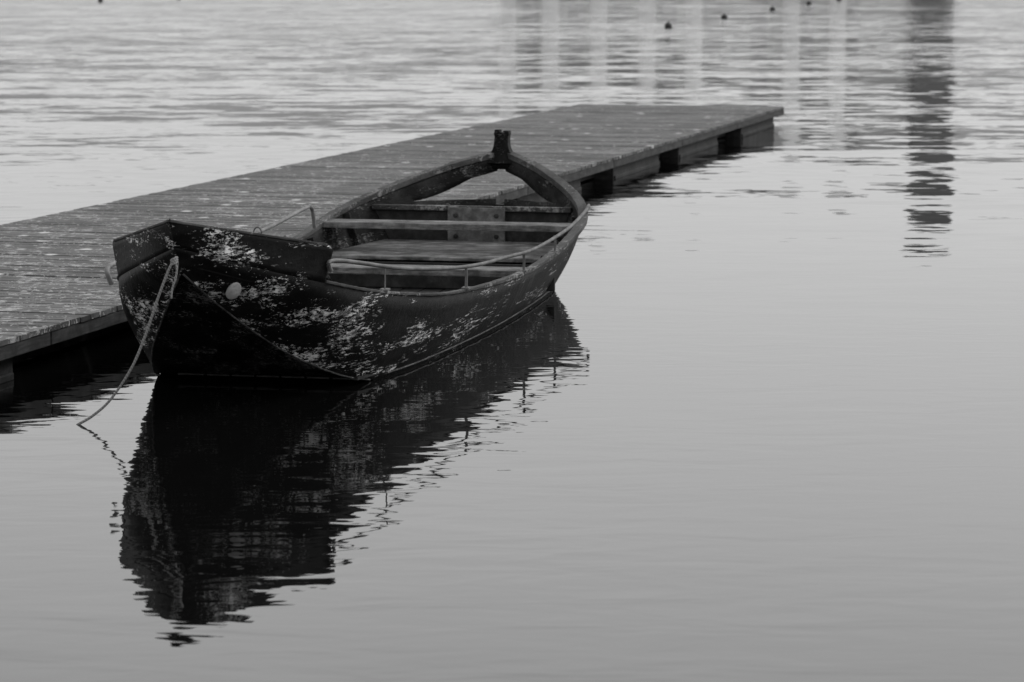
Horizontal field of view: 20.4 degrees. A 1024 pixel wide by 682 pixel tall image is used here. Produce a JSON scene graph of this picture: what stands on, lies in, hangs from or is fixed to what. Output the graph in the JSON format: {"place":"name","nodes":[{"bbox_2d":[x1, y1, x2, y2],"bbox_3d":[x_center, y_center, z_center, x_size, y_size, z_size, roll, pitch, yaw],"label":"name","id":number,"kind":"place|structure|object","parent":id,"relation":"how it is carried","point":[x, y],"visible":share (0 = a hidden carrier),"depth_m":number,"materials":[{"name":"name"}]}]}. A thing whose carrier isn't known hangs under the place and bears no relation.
{"place":"outdoors","nodes":[
{"label":"outdoors","id":0,"kind":"place"},
{"bbox_2d":[0,0,1023,681],"bbox_3d":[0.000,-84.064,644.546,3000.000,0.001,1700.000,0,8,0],"label":"water","id":1,"kind":"structure","parent":0,"point":[748,408],"depth_m":16.92,"materials":[{"name":"grey liquid"}]},
{"bbox_2d":[104,129,589,380],"bbox_3d":[-0.968,-0.639,20.174,2.183,1.288,9.280,2,8,11],"label":"rowing boat","id":2,"kind":"object","parent":1,"relation":"on","point":[389,279],"visible":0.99,"depth_m":17.59,"materials":[{"name":"paint"}]},
{"bbox_2d":[76,256,177,424],"bbox_3d":[-2.196,0.062,15.866,0.767,1.098,0.069,3,8,19],"label":"mooring rope","id":3,"kind":"object","parent":2,"relation":"attached to","point":[174,260],"visible":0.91,"depth_m":15.77,"materials":[{"name":"grey fabric"}]},
{"bbox_2d":[0,104,783,383],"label":"floating dock","id":4,"kind":"object","parent":1,"relation":"on","point":[57,291],"visible":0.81,"depth_m":28.52,"materials":[{"name":"grey wood"}]},
{"bbox_2d":[664,21,671,27],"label":"mooring buoy","id":5,"kind":"object","parent":1,"relation":"on","point":[668,25],"visible":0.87,"depth_m":107.26,"materials":[{"name":"rubber"}]}
]}

